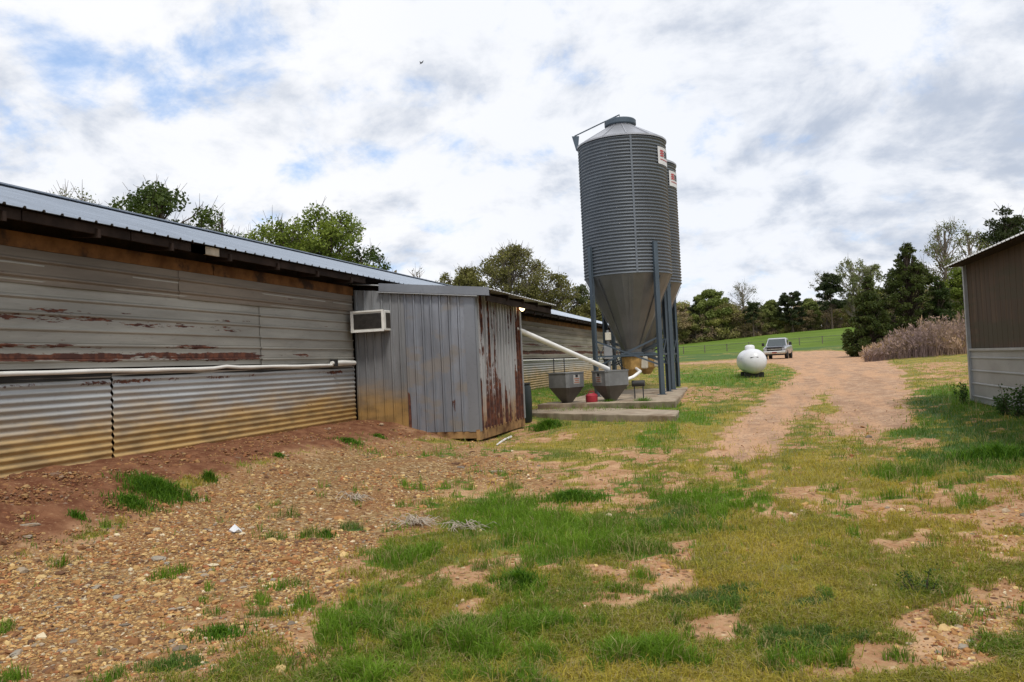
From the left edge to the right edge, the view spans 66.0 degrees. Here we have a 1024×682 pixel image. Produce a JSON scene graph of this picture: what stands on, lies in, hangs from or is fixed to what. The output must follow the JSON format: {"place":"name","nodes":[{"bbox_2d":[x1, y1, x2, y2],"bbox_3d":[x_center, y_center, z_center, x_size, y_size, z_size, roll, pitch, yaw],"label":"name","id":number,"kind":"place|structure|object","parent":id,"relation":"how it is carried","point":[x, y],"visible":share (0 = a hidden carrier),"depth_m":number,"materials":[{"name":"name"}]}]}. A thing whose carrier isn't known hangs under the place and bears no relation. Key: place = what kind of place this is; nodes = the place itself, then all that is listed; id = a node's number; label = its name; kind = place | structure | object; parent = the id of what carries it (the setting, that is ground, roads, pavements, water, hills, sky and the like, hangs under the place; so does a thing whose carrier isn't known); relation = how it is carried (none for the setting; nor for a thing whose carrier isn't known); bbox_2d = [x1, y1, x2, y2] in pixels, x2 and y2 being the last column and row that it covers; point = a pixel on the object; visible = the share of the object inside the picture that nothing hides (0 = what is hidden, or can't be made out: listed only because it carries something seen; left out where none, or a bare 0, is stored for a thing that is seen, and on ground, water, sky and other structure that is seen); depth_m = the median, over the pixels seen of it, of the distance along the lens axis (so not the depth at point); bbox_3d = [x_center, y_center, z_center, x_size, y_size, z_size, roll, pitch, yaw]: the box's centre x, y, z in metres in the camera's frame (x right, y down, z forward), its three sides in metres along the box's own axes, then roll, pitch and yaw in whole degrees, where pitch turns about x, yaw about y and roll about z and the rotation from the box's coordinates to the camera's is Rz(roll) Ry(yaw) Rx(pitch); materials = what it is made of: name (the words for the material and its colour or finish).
{"place":"outdoors","nodes":[
{"label":"outdoors","id":0,"kind":"place"},
{"bbox_2d":[0,327,1023,681],"bbox_3d":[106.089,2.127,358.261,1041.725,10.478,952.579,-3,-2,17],"label":"ground","id":1,"kind":"structure","parent":0,"point":[874,391],"depth_m":8.67,"materials":[{"name":"soil"}]},
{"bbox_2d":[9,649,22,656],"bbox_3d":[-2.841,1.791,4.518,0.055,0.021,0.099,-3,-2,-3],"label":"rock","id":2,"kind":"object","parent":1,"relation":"on","point":[17,652],"visible":1,"depth_m":4.50,"materials":[{"name":"stone"}]},
{"bbox_2d":[21,523,40,526],"bbox_3d":[-4.239,1.619,6.909,0.196,0.031,0.079,-2,-2,-18],"label":"rock","id":3,"kind":"object","parent":1,"relation":"on","point":[32,524],"visible":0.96,"depth_m":6.89,"materials":[{"name":"stone"}]},
{"bbox_2d":[46,182,101,204],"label":"broadleaf tree","id":4,"kind":"object","parent":1,"relation":"on","point":[66,194],"visible":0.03,"depth_m":61.58,"materials":[{"name":"green plant"}]},
{"bbox_2d":[63,508,90,524],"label":"grass tuft","id":5,"kind":"object","parent":1,"relation":"on","point":[75,514],"visible":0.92,"depth_m":7.24,"materials":[{"name":"plant"}]},
{"bbox_2d":[113,595,122,598],"bbox_3d":[-2.730,1.775,5.455,0.064,0.021,0.086,-2,-2,-21],"label":"rock","id":6,"kind":"object","parent":1,"relation":"on","point":[117,596],"visible":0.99,"depth_m":5.44,"materials":[{"name":"stone"}]},
{"bbox_2d":[93,488,173,516],"bbox_3d":[-3.822,1.621,7.943,0.770,0.285,0.600,-3,-2,17],"label":"grass tuft","id":7,"kind":"object","parent":1,"relation":"on","point":[130,501],"visible":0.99,"depth_m":7.89,"materials":[{"name":"plant"}]},
{"bbox_2d":[101,469,210,507],"bbox_3d":[-3.845,1.567,8.479,1.182,0.427,0.929,-3,-2,17],"label":"grass tuft","id":8,"kind":"object","parent":1,"relation":"on","point":[145,484],"visible":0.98,"depth_m":8.42,"materials":[{"name":"plant"}]},
{"bbox_2d":[151,556,165,560],"bbox_3d":[-2.861,1.759,6.370,0.174,0.031,0.093,-4,-2,33],"label":"rock","id":9,"kind":"object","parent":1,"relation":"on","point":[158,558],"visible":1,"depth_m":6.34,"materials":[{"name":"stone"}]},
{"bbox_2d":[105,176,231,234],"bbox_3d":[-22.342,-3.321,49.409,8.619,14.263,8.435,-3,-2,17],"label":"oak tree","id":10,"kind":"object","parent":1,"relation":"on","point":[159,199],"visible":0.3,"depth_m":48.07,"materials":[{"name":"green plant"}]},
{"bbox_2d":[182,216,231,233],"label":"tree","id":11,"kind":"object","parent":1,"relation":"on","point":[206,227],"depth_m":53.13,"materials":[{"name":"green plant"}]},
{"bbox_2d":[199,467,219,484],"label":"grass tuft","id":12,"kind":"object","parent":1,"relation":"on","point":[206,475],"visible":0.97,"depth_m":9.11,"materials":[{"name":"plant"}]},
{"bbox_2d":[170,617,269,647],"bbox_3d":[-1.733,1.726,4.731,0.680,0.094,0.432,-3,-2,17],"label":"grass tuft","id":13,"kind":"object","parent":1,"relation":"on","point":[218,631],"visible":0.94,"depth_m":4.68,"materials":[{"name":"plant"}]},
{"bbox_2d":[209,210,243,236],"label":"slender tree","id":14,"kind":"object","parent":1,"relation":"on","point":[221,222],"visible":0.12,"depth_m":55.53,"materials":[{"name":"green plant"}]},
{"bbox_2d":[228,524,241,531],"bbox_3d":[-2.512,1.696,7.133,0.136,0.075,0.064,-3,-2,25],"label":"plastic scrap","id":15,"kind":"object","parent":1,"relation":"on","point":[234,528],"visible":1,"depth_m":7.11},
{"bbox_2d":[235,224,282,245],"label":"tree","id":16,"kind":"object","parent":1,"relation":"on","point":[250,234],"depth_m":59.11,"materials":[{"name":"green plant"}]},
{"bbox_2d":[272,451,289,459],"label":"grass tuft","id":17,"kind":"object","parent":1,"relation":"on","point":[279,454],"visible":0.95,"depth_m":10.79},
{"bbox_2d":[243,211,338,258],"bbox_3d":[-13.594,-2.462,47.953,7.394,11.618,6.652,-2,-2,-27],"label":"bushy tree","id":18,"kind":"object","parent":1,"relation":"on","point":[270,234],"visible":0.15,"depth_m":47.11,"materials":[{"name":"green plant"}]},
{"bbox_2d":[0,182,620,477],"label":"poultry house","id":19,"kind":"structure","parent":1,"relation":"on","point":[123,332],"depth_m":10.79,"materials":[{"name":"grey wood"}]},
{"bbox_2d":[316,526,340,538],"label":"grass tuft","id":20,"kind":"object","parent":1,"relation":"on","point":[324,531],"visible":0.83,"depth_m":7.05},
{"bbox_2d":[275,197,383,267],"bbox_3d":[-11.547,-2.828,50.079,6.958,12.210,7.562,-2,-2,-7],"label":"bushy tree","id":21,"kind":"object","parent":1,"relation":"on","point":[332,235],"visible":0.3,"depth_m":48.61,"materials":[{"name":"green plant"}]},
{"bbox_2d":[328,435,367,447],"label":"grass tuft","id":22,"kind":"object","parent":1,"relation":"on","point":[350,439],"visible":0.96,"depth_m":12.88,"materials":[{"name":"plant"}]},
{"bbox_2d":[335,491,375,501],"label":"dry twigs","id":23,"kind":"object","parent":1,"relation":"on","point":[355,495],"visible":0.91,"depth_m":8.51,"materials":[{"name":"wood"}]},
{"bbox_2d":[338,242,391,269],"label":"bushy tree","id":24,"kind":"object","parent":1,"relation":"on","point":[373,257],"visible":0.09,"depth_m":52.14,"materials":[{"name":"green plant"}]},
{"bbox_2d":[369,433,388,439],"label":"grass tuft","id":25,"kind":"object","parent":1,"relation":"on","point":[379,435],"visible":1,"depth_m":13.83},
{"bbox_2d":[386,513,444,526],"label":"dry twigs","id":26,"kind":"object","parent":1,"relation":"on","point":[418,520],"visible":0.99,"depth_m":7.42,"materials":[{"name":"wood"}]},
{"bbox_2d":[408,264,424,277],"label":"bare tree","id":27,"kind":"object","parent":1,"relation":"on","point":[417,272],"visible":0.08,"depth_m":72.08,"materials":[{"name":"grey plant"}]},
{"bbox_2d":[350,283,555,439],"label":"equipment shed","id":28,"kind":"structure","parent":1,"relation":"on","point":[444,361],"depth_m":15.49,"materials":[{"name":"metal"}]},
{"bbox_2d":[350,309,390,332],"bbox_3d":[-2.786,-0.385,15.549,0.725,0.420,0.322,-3,-2,17],"label":"window air conditioner","id":29,"kind":"object","parent":28,"relation":"attached to","point":[370,321],"depth_m":15.41,"materials":[{"name":"white plastic"}]},
{"bbox_2d":[518,328,609,369],"bbox_3d":[1.326,0.230,19.663,0.124,1.190,4.427,-4,-2,35],"label":"auger pipe","id":30,"kind":"object","parent":28,"relation":"attached to","point":[561,348],"visible":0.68,"depth_m":19.52,"materials":[{"name":"white plastic"}]},
{"bbox_2d":[437,263,486,286],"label":"willow oak","id":31,"kind":"object","parent":1,"relation":"on","point":[467,276],"visible":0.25,"depth_m":58.65,"materials":[{"name":"green plant"}]},
{"bbox_2d":[441,519,496,531],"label":"dry twigs","id":32,"kind":"object","parent":1,"relation":"on","point":[460,525],"visible":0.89,"depth_m":7.16,"materials":[{"name":"wood"}]},
{"bbox_2d":[496,436,511,444],"bbox_3d":[-0.132,1.851,14.629,0.052,0.121,2.187,-3,-2,6],"label":"broken pipe","id":33,"kind":"object","parent":1,"relation":"on","point":[501,441],"visible":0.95,"depth_m":14.43,"materials":[{"name":"white plastic"}]},
{"bbox_2d":[0,359,1023,681],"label":"short turf","id":34,"kind":"structure","parent":1,"relation":"on","point":[1008,667],"depth_m":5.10,"materials":[{"name":"green plant"}]},
{"bbox_2d":[0,404,1023,681],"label":"gravel","id":35,"kind":"structure","parent":1,"relation":"on","point":[14,608],"depth_m":5.97,"materials":[{"name":"gravel"}]},
{"bbox_2d":[477,239,556,308],"bbox_3d":[0.141,-2.492,62.176,7.392,10.958,7.592,-2,-2,-34],"label":"willow oak","id":36,"kind":"object","parent":1,"relation":"on","point":[510,259],"visible":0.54,"depth_m":60.67,"materials":[{"name":"green plant"}]},
{"bbox_2d":[487,565,551,592],"bbox_3d":[0.043,1.598,5.364,0.499,0.177,0.370,-4,-2,34],"label":"grass tuft","id":37,"kind":"object","parent":1,"relation":"on","point":[521,577],"visible":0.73,"depth_m":5.32,"materials":[{"name":"plant"}]},
{"bbox_2d":[524,383,531,422],"bbox_3d":[0.192,1.487,19.032,0.590,0.960,0.590,-3,-2,17],"label":"dark barrel","id":38,"kind":"object","parent":1,"relation":"on","point":[528,402],"visible":0.3,"depth_m":18.84,"materials":[{"name":"black plastic"}]},
{"bbox_2d":[515,268,579,314],"bbox_3d":[2.661,-1.455,61.929,6.506,8.624,6.217,-3,-2,17],"label":"willow oak","id":39,"kind":"object","parent":1,"relation":"on","point":[559,292],"visible":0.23,"depth_m":60.63,"materials":[{"name":"green plant"}]},
{"bbox_2d":[524,416,570,431],"bbox_3d":[0.769,1.774,16.961,1.058,0.348,0.790,-3,-2,17],"label":"grass tuft","id":40,"kind":"object","parent":1,"relation":"on","point":[546,424],"visible":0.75,"depth_m":16.87,"materials":[{"name":"plant"}]},
{"bbox_2d":[537,401,586,408],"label":"concrete block","id":41,"kind":"structure","parent":1,"relation":"on","point":[550,405],"depth_m":21.15,"materials":[{"name":"concrete"}]},
{"bbox_2d":[535,487,611,505],"bbox_3d":[0.630,1.633,8.425,0.931,0.180,0.668,-3,-2,17],"label":"grass tuft","id":42,"kind":"object","parent":1,"relation":"on","point":[575,495],"visible":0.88,"depth_m":8.35,"materials":[{"name":"plant"}]},
{"bbox_2d":[556,282,596,314],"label":"branching tree","id":43,"kind":"object","parent":1,"relation":"on","point":[583,292],"visible":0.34,"depth_m":63.64,"materials":[{"name":"green plant"}]},
{"bbox_2d":[572,301,607,322],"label":"bushy tree","id":44,"kind":"object","parent":1,"relation":"on","point":[584,311],"visible":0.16,"depth_m":59.40,"materials":[{"name":"green plant"}]},
{"bbox_2d":[532,408,678,421],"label":"concrete beam","id":45,"kind":"structure","parent":1,"relation":"on","point":[612,414],"depth_m":18.48,"materials":[{"name":"concrete"}]},
{"bbox_2d":[556,387,687,408],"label":"concrete slab","id":46,"kind":"structure","parent":1,"relation":"on","point":[673,397],"depth_m":21.50,"materials":[{"name":"concrete"}]},
{"bbox_2d":[548,359,583,402],"bbox_3d":[1.481,1.075,21.523,0.770,1.220,0.770,-1,-2,-45],"label":"feed hopper","id":47,"kind":"object","parent":46,"relation":"on","point":[565,387],"visible":1,"depth_m":21.28,"materials":[{"name":"metal"}]},
{"bbox_2d":[586,391,597,401],"bbox_3d":[2.143,1.494,21.212,0.330,0.302,0.322,-3,-2,-6],"label":"red can","id":48,"kind":"object","parent":46,"relation":"on","point":[591,397],"visible":0.88,"depth_m":21.08,"materials":[{"name":"plastic"}]},
{"bbox_2d":[591,369,628,400],"bbox_3d":[2.686,1.212,21.471,0.790,0.830,0.790,-2,-2,-28],"label":"feed hopper","id":49,"kind":"object","parent":46,"relation":"on","point":[610,384],"visible":0.95,"depth_m":21.21,"materials":[{"name":"metal"}]},
{"bbox_2d":[628,367,641,379],"bbox_3d":[3.594,0.983,23.125,0.436,0.407,3.335,-3,-2,17],"label":"feed pipe","id":50,"kind":"object","parent":49,"relation":"attached to","point":[635,374],"visible":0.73,"depth_m":22.34,"materials":[{"name":"white plastic"}]},
{"bbox_2d":[604,330,625,369],"bbox_3d":[3.260,0.669,24.644,0.768,2.050,0.209,-3,-2,17],"label":"conduit post","id":51,"kind":"object","parent":46,"relation":"on","point":[608,351],"visible":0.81,"depth_m":24.64,"materials":[{"name":"beige plastic"}]},
{"bbox_2d":[572,114,672,396],"bbox_3d":[3.605,-2.779,25.070,2.940,8.929,2.840,-3,-2,17],"label":"feed bin","id":52,"kind":"object","parent":46,"relation":"on","point":[625,216],"visible":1,"depth_m":24.02,"materials":[{"name":"grey metal"}]},
{"bbox_2d":[632,380,644,398],"bbox_3d":[3.536,1.349,21.997,0.350,0.507,0.174,-3,-2,17],"label":"electric motor","id":53,"kind":"object","parent":46,"relation":"on","point":[636,383],"visible":0.95,"depth_m":21.94,"materials":[{"name":"metal"}]},
{"bbox_2d":[610,159,681,389],"bbox_3d":[4.590,-2.730,28.271,2.940,8.929,2.840,-3,-2,17],"label":"feed bin","id":54,"kind":"object","parent":46,"relation":"on","point":[675,283],"visible":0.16,"depth_m":27.49,"materials":[{"name":"grey"}]},
{"bbox_2d":[629,395,652,408],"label":"grass tuft","id":55,"kind":"object","parent":1,"relation":"on","point":[640,399],"visible":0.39,"depth_m":20.52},
{"bbox_2d":[662,315,685,344],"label":"woodland tree","id":56,"kind":"object","parent":1,"relation":"on","point":[679,337],"visible":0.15,"depth_m":201.81,"materials":[{"name":"green plant"}]},
{"bbox_2d":[662,312,694,344],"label":"woodland tree","id":57,"kind":"object","parent":1,"relation":"on","point":[682,321],"visible":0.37,"depth_m":202.31,"materials":[{"name":"green plant"}]},
{"bbox_2d":[676,300,694,342],"bbox_3d":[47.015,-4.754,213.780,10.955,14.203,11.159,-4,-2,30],"label":"woodland tree","id":58,"kind":"object","parent":1,"relation":"on","point":[682,308],"visible":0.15,"depth_m":212.38,"materials":[{"name":"green plant"}]},
{"bbox_2d":[687,297,700,336],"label":"pine tree","id":59,"kind":"object","parent":1,"relation":"on","point":[690,308],"visible":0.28,"depth_m":207.27,"materials":[{"name":"green plant"}]},
{"bbox_2d":[678,315,711,343],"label":"woodland tree","id":60,"kind":"object","parent":1,"relation":"on","point":[696,326],"visible":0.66,"depth_m":201.77,"materials":[{"name":"green plant"}]},
{"bbox_2d":[692,314,722,340],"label":"woodland tree","id":61,"kind":"object","parent":1,"relation":"on","point":[710,332],"visible":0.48,"depth_m":201.75,"materials":[{"name":"green plant"}]},
{"bbox_2d":[691,288,733,336],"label":"field edge tree","id":62,"kind":"object","parent":1,"relation":"on","point":[712,297],"visible":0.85,"depth_m":202.95,"materials":[{"name":"green plant"}]},
{"bbox_2d":[702,310,731,340],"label":"woodland tree","id":63,"kind":"object","parent":1,"relation":"on","point":[717,321],"visible":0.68,"depth_m":201.17,"materials":[{"name":"green plant"}]},
{"bbox_2d":[706,302,745,339],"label":"woodland tree","id":64,"kind":"object","parent":1,"relation":"on","point":[735,333],"visible":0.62,"depth_m":201.65,"materials":[{"name":"green plant"}]},
{"bbox_2d":[728,279,762,326],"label":"bare tree","id":65,"kind":"object","parent":1,"relation":"on","point":[741,296],"visible":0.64,"depth_m":204.61,"materials":[{"name":"grey plant"}]},
{"bbox_2d":[728,309,764,337],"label":"woodland tree","id":66,"kind":"object","parent":1,"relation":"on","point":[744,331],"visible":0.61,"depth_m":201.56,"materials":[{"name":"green plant"}]},
{"bbox_2d":[655,335,841,353],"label":"wire fence","id":67,"kind":"object","parent":1,"relation":"on","point":[754,344],"visible":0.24,"depth_m":130.01,"materials":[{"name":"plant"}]},
{"bbox_2d":[742,301,760,336],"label":"pine tree","id":68,"kind":"object","parent":1,"relation":"on","point":[752,308],"visible":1,"depth_m":197.23,"materials":[{"name":"green plant"}]},
{"bbox_2d":[737,345,766,377],"bbox_3d":[9.901,0.844,32.600,1.000,1.385,3.100,-3,-2,11],"label":"propane tank","id":69,"kind":"object","parent":1,"relation":"on","point":[751,360],"visible":0.98,"depth_m":31.30,"materials":[{"name":"metal"}]},
{"bbox_2d":[747,310,769,334],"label":"woodland tree","id":70,"kind":"object","parent":1,"relation":"on","point":[765,325],"visible":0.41,"depth_m":202.04,"materials":[{"name":"green plant"}]},
{"bbox_2d":[754,317,777,334],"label":"woodland tree","id":71,"kind":"object","parent":1,"relation":"on","point":[769,333],"visible":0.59,"depth_m":202.68,"materials":[{"name":"green plant"}]},
{"bbox_2d":[760,299,784,331],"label":"field edge tree","id":72,"kind":"object","parent":1,"relation":"on","point":[769,307],"visible":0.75,"depth_m":203.05,"materials":[{"name":"green plant"}]},
{"bbox_2d":[767,318,785,333],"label":"woodland tree","id":73,"kind":"object","parent":1,"relation":"on","point":[777,322],"visible":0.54,"depth_m":202.60,"materials":[{"name":"green plant"}]},
{"bbox_2d":[762,338,792,358],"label":"pickup truck","id":74,"kind":"object","parent":1,"relation":"on","point":[778,346],"visible":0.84,"depth_m":68.31,"materials":[{"name":"paint"}]},
{"bbox_2d":[775,291,806,332],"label":"pine tree","id":75,"kind":"object","parent":1,"relation":"on","point":[786,301],"visible":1,"depth_m":199.01,"materials":[{"name":"green plant"}]},
{"bbox_2d":[781,320,802,332],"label":"woodland tree","id":76,"kind":"object","parent":1,"relation":"on","point":[788,329],"visible":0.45,"depth_m":203.18,"materials":[{"name":"green plant"}]},
{"bbox_2d":[785,309,817,331],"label":"woodland tree","id":77,"kind":"object","parent":1,"relation":"on","point":[810,312],"visible":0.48,"depth_m":202.04,"materials":[{"name":"green plant"}]},
{"bbox_2d":[800,298,821,328],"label":"field edge tree","id":78,"kind":"object","parent":1,"relation":"on","point":[810,304],"visible":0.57,"depth_m":203.39,"materials":[{"name":"green plant"}]},
{"bbox_2d":[803,317,825,329],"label":"woodland tree","id":79,"kind":"object","parent":1,"relation":"on","point":[817,325],"visible":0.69,"depth_m":202.49,"materials":[{"name":"green plant"}]},
{"bbox_2d":[808,271,840,328],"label":"bare tree","id":80,"kind":"object","parent":1,"relation":"on","point":[817,280],"visible":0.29,"depth_m":206.13,"materials":[{"name":"green plant"}]},
{"bbox_2d":[815,273,846,328],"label":"pine tree","id":81,"kind":"object","parent":1,"relation":"on","point":[826,285],"visible":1,"depth_m":193.48,"materials":[{"name":"green plant"}]},
{"bbox_2d":[816,307,849,329],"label":"woodland tree","id":82,"kind":"object","parent":1,"relation":"on","point":[827,314],"visible":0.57,"depth_m":202.81,"materials":[{"name":"green plant"}]},
{"bbox_2d":[828,310,847,328],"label":"woodland tree","id":83,"kind":"object","parent":1,"relation":"on","point":[839,315],"visible":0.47,"depth_m":202.95,"materials":[{"name":"green plant"}]},
{"bbox_2d":[840,304,860,327],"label":"woodland tree","id":84,"kind":"object","parent":1,"relation":"on","point":[848,315],"visible":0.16,"depth_m":204.03,"materials":[{"name":"green plant"}]},
{"bbox_2d":[836,256,876,325],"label":"spring tree","id":85,"kind":"object","parent":1,"relation":"on","point":[855,279],"visible":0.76,"depth_m":197.02,"materials":[{"name":"green plant"}]},
{"bbox_2d":[841,276,893,356],"bbox_3d":[27.116,-1.770,59.918,4.213,6.567,4.470,-3,-2,17],"label":"cedar tree","id":86,"kind":"object","parent":1,"relation":"on","point":[868,304],"visible":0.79,"depth_m":59.40,"materials":[{"name":"green plant"}]},
{"bbox_2d":[856,263,888,297],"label":"spring tree","id":87,"kind":"object","parent":1,"relation":"on","point":[874,268],"visible":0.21,"depth_m":199.13,"materials":[{"name":"green plant"}]},
{"bbox_2d":[860,242,955,336],"bbox_3d":[31.319,-3.395,61.904,8.005,9.083,8.602,-3,-2,17],"label":"cedar tree","id":88,"kind":"object","parent":1,"relation":"on","point":[905,280],"visible":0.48,"depth_m":61.07,"materials":[{"name":"green plant"}]},
{"bbox_2d":[859,310,966,361],"bbox_3d":[27.908,-0.379,53.394,8.949,2.964,24.260,-4,-2,29],"label":"dead brush","id":89,"kind":"object","parent":1,"relation":"on","point":[927,338],"visible":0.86,"depth_m":44.87,"materials":[{"name":"brown plant"}]},
{"bbox_2d":[895,563,942,594],"bbox_3d":[2.470,1.480,4.800,0.277,0.249,0.182,-3,-2,17],"label":"weed plant","id":90,"kind":"object","parent":1,"relation":"on","point":[925,581],"visible":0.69,"depth_m":4.79,"materials":[{"name":"green plant"}]},
{"bbox_2d":[918,276,957,324],"bbox_3d":[32.725,-2.072,59.947,3.876,6.104,3.978,-3,-2,17],"label":"cedar tree","id":91,"kind":"object","parent":1,"relation":"on","point":[941,293],"visible":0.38,"depth_m":59.64,"materials":[{"name":"green plant"}]},
{"bbox_2d":[915,217,972,302],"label":"spring tree","id":92,"kind":"object","parent":1,"relation":"on","point":[937,251],"visible":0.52,"depth_m":77.66,"materials":[{"name":"green plant"}]},
{"bbox_2d":[942,267,964,321],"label":"bushy tree","id":93,"kind":"object","parent":1,"relation":"on","point":[956,291],"visible":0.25,"depth_m":61.80,"materials":[{"name":"green plant"}]},
{"bbox_2d":[950,381,969,403],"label":"weed plant","id":94,"kind":"object","parent":1,"relation":"on","point":[964,395],"visible":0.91,"depth_m":15.84,"materials":[{"name":"green plant"}]},
{"bbox_2d":[958,643,968,648],"bbox_3d":[2.242,1.518,3.910,0.060,0.017,0.048,-1,-2,-40],"label":"rock","id":95,"kind":"object","parent":1,"relation":"on","point":[961,646],"visible":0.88,"depth_m":3.90,"materials":[{"name":"stone"}]},
{"bbox_2d":[941,227,992,309],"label":"spring tree","id":96,"kind":"object","parent":1,"relation":"on","point":[968,242],"visible":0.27,"depth_m":74.16,"materials":[{"name":"green plant"}]},
{"bbox_2d":[917,439,1023,465],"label":"grass tuft","id":97,"kind":"object","parent":1,"relation":"on","point":[996,450],"visible":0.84,"depth_m":9.28,"materials":[{"name":"plant"}]},
{"bbox_2d":[944,231,1023,408],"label":"barn","id":98,"kind":"structure","parent":1,"relation":"on","point":[993,284],"depth_m":14.40,"materials":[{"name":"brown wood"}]},
{"bbox_2d":[971,203,1023,249],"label":"pine tree","id":99,"kind":"object","parent":1,"relation":"on","point":[1006,227],"visible":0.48,"depth_m":78.83,"materials":[{"name":"green plant"}]},
{"bbox_2d":[993,387,1012,414],"bbox_3d":[8.258,1.028,13.280,0.356,0.517,0.439,-3,-2,17],"label":"weed plant","id":100,"kind":"object","parent":1,"relation":"on","point":[1001,406],"visible":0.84,"depth_m":13.23,"materials":[{"name":"green plant"}]},
{"bbox_2d":[998,383,1023,418],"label":"weed plant","id":101,"kind":"object","parent":1,"relation":"on","point":[1018,409],"visible":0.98,"depth_m":12.74,"materials":[{"name":"green plant"}]},
{"bbox_2d":[0,0,1023,325],"label":"sky","id":102,"kind":"structure","parent":0,"point":[803,137],"materials":[{"name":"white"}]}
]}

